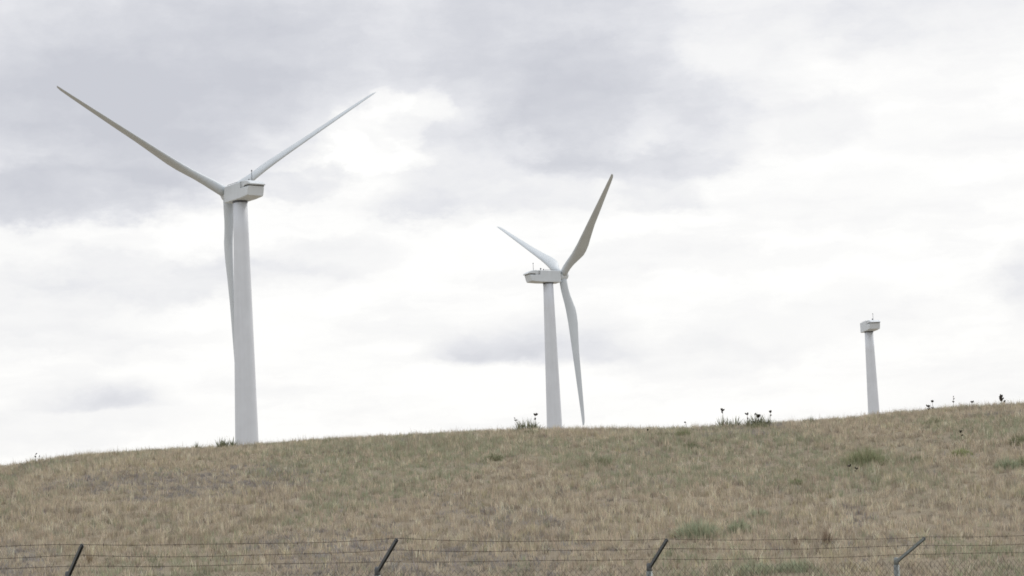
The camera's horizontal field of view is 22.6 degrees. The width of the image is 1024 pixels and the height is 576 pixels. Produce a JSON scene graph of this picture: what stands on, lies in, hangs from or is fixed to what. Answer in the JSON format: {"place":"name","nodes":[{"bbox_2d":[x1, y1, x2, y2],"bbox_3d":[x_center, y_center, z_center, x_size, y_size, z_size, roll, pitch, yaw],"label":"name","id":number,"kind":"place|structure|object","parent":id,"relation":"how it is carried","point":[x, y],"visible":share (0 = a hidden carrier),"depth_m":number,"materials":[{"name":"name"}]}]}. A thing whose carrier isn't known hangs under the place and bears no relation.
{"place":"outdoors","nodes":[
{"label":"outdoors","id":0,"kind":"place"},
{"bbox_2d":[0,398,1023,575],"bbox_3d":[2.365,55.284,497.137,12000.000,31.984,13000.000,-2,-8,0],"label":"hillside ground","id":1,"kind":"structure","parent":0,"point":[193,548],"depth_m":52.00,"materials":[{"name":"beige plant"}]},
{"bbox_2d":[85,548,94,563],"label":"brown weed","id":2,"kind":"object","parent":1,"relation":"on","point":[88,558],"visible":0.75,"depth_m":47.59,"materials":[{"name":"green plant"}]},
{"bbox_2d":[57,86,375,444],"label":"wind turbine","id":3,"kind":"object","parent":1,"relation":"on","point":[237,197],"visible":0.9,"depth_m":346.32,"materials":[{"name":"paint"}]},
{"bbox_2d":[215,437,242,447],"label":"yucca plant","id":4,"kind":"object","parent":1,"relation":"on","point":[222,443],"visible":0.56,"depth_m":77.92,"materials":[{"name":"green plant"}]},
{"bbox_2d":[483,453,503,460],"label":"shrub","id":5,"kind":"object","parent":1,"relation":"on","point":[496,456],"visible":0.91,"depth_m":64.58,"materials":[{"name":"green plant"}]},
{"bbox_2d":[0,535,1023,575],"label":"chain link fence","id":6,"kind":"object","parent":1,"relation":"on","point":[649,569],"visible":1,"depth_m":23.78,"materials":[{"name":"metal"}]},
{"bbox_2d":[514,413,543,430],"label":"yucca plant","id":7,"kind":"object","parent":1,"relation":"on","point":[533,425],"visible":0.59,"depth_m":79.73,"materials":[{"name":"green plant"}]},
{"bbox_2d":[498,174,612,428],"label":"wind turbine","id":8,"kind":"object","parent":1,"relation":"on","point":[554,274],"visible":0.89,"depth_m":493.11,"materials":[{"name":"paint"}]},
{"bbox_2d":[576,456,616,467],"bbox_3d":[2.047,4.261,62.886,1.076,0.440,0.995,-2,-8,0],"label":"shrub","id":9,"kind":"object","parent":1,"relation":"on","point":[598,459],"visible":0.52,"depth_m":62.79,"materials":[{"name":"green plant"}]},
{"bbox_2d":[673,425,691,435],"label":"shrub","id":10,"kind":"object","parent":1,"relation":"on","point":[687,432],"visible":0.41,"depth_m":70.96,"materials":[{"name":"green plant"}]},
{"bbox_2d":[684,439,701,448],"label":"shrub","id":11,"kind":"object","parent":1,"relation":"on","point":[690,444],"visible":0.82,"depth_m":67.05,"materials":[{"name":"green plant"}]},
{"bbox_2d":[664,515,733,539],"bbox_3d":[3.454,4.496,48.020,1.218,0.585,1.270,3,-10,-35],"label":"shrub","id":12,"kind":"object","parent":1,"relation":"on","point":[700,528],"visible":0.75,"depth_m":47.92,"materials":[{"name":"green plant"}]},
{"bbox_2d":[713,408,742,427],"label":"yucca plant","id":13,"kind":"object","parent":1,"relation":"on","point":[723,420],"visible":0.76,"depth_m":78.07,"materials":[{"name":"green plant"}]},
{"bbox_2d":[726,517,752,532],"bbox_3d":[4.332,4.518,48.809,0.573,0.400,0.585,-2,-8,0],"label":"shrub","id":14,"kind":"object","parent":1,"relation":"on","point":[740,524],"visible":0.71,"depth_m":48.73,"materials":[{"name":"green plant"}]},
{"bbox_2d":[729,558,780,575],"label":"shrub","id":15,"kind":"object","parent":1,"relation":"on","point":[754,565],"visible":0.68,"depth_m":42.72,"materials":[{"name":"green plant"}]},
{"bbox_2d":[743,508,771,517],"bbox_3d":[4.919,4.509,51.166,0.640,0.310,0.648,-2,-8,0],"label":"shrub","id":16,"kind":"object","parent":1,"relation":"on","point":[761,512],"visible":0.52,"depth_m":51.11,"materials":[{"name":"green plant"}]},
{"bbox_2d":[745,422,769,428],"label":"shrub","id":17,"kind":"object","parent":1,"relation":"on","point":[762,424],"visible":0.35,"depth_m":75.90,"materials":[{"name":"green plant"}]},
{"bbox_2d":[744,410,774,425],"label":"yucca plant","id":18,"kind":"object","parent":1,"relation":"on","point":[758,420],"visible":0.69,"depth_m":77.43,"materials":[{"name":"green plant"}]},
{"bbox_2d":[789,476,802,485],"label":"shrub","id":19,"kind":"object","parent":1,"relation":"on","point":[795,480],"visible":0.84,"depth_m":57.11,"materials":[{"name":"green plant"}]},
{"bbox_2d":[790,537,801,548],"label":"brown weed","id":20,"kind":"object","parent":1,"relation":"on","point":[793,543],"visible":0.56,"depth_m":45.76,"materials":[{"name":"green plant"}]},
{"bbox_2d":[777,556,818,573],"bbox_3d":[4.769,4.622,42.776,0.949,0.375,0.770,-10,-11,43],"label":"shrub","id":21,"kind":"object","parent":1,"relation":"on","point":[797,563],"visible":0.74,"depth_m":42.66,"materials":[{"name":"green plant"}]},
{"bbox_2d":[819,526,833,543],"bbox_3d":[5.666,4.463,46.131,0.305,0.375,0.311,-2,-8,0],"label":"brown weed","id":22,"kind":"object","parent":1,"relation":"on","point":[824,536],"visible":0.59,"depth_m":46.12,"materials":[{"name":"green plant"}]},
{"bbox_2d":[836,444,894,469],"bbox_3d":[8.408,3.999,61.098,1.534,0.793,1.985,-2,-8,0],"label":"shrub","id":23,"kind":"object","parent":1,"relation":"on","point":[867,455],"visible":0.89,"depth_m":60.83,"materials":[{"name":"green plant"}]},
{"bbox_2d":[860,313,879,413],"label":"wind turbine without rotor","id":24,"kind":"object","parent":1,"relation":"on","point":[868,328],"visible":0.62,"depth_m":586.51,"materials":[{"name":"paint"}]},
{"bbox_2d":[898,455,934,464],"bbox_3d":[9.672,4.072,60.570,1.104,0.312,1.117,-5,-8,18],"label":"shrub","id":25,"kind":"object","parent":1,"relation":"on","point":[917,458],"visible":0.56,"depth_m":60.48,"materials":[{"name":"green plant"}]},
{"bbox_2d":[922,417,945,425],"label":"shrub","id":26,"kind":"object","parent":1,"relation":"on","point":[932,419],"visible":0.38,"depth_m":70.26,"materials":[{"name":"green plant"}]},
{"bbox_2d":[952,447,972,456],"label":"shrub","id":27,"kind":"object","parent":1,"relation":"on","point":[964,453],"visible":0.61,"depth_m":60.77,"materials":[{"name":"green plant"}]},
{"bbox_2d":[992,455,1023,469],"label":"shrub","id":28,"kind":"object","parent":1,"relation":"on","point":[1006,462],"visible":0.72,"depth_m":57.81,"materials":[{"name":"green plant"}]},
{"bbox_2d":[1009,432,1023,445],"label":"shrub","id":29,"kind":"object","parent":1,"relation":"on","point":[1020,438],"visible":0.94,"depth_m":62.03,"materials":[{"name":"green plant"}]},
{"bbox_2d":[1014,452,1023,466],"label":"shrub","id":30,"kind":"object","parent":1,"relation":"on","point":[1022,460],"visible":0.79,"depth_m":58.25,"materials":[{"name":"green plant"}]},
{"bbox_2d":[0,0,1023,465],"label":"sky","id":31,"kind":"structure","parent":0,"point":[788,174],"materials":[{"name":"white"}]}
]}

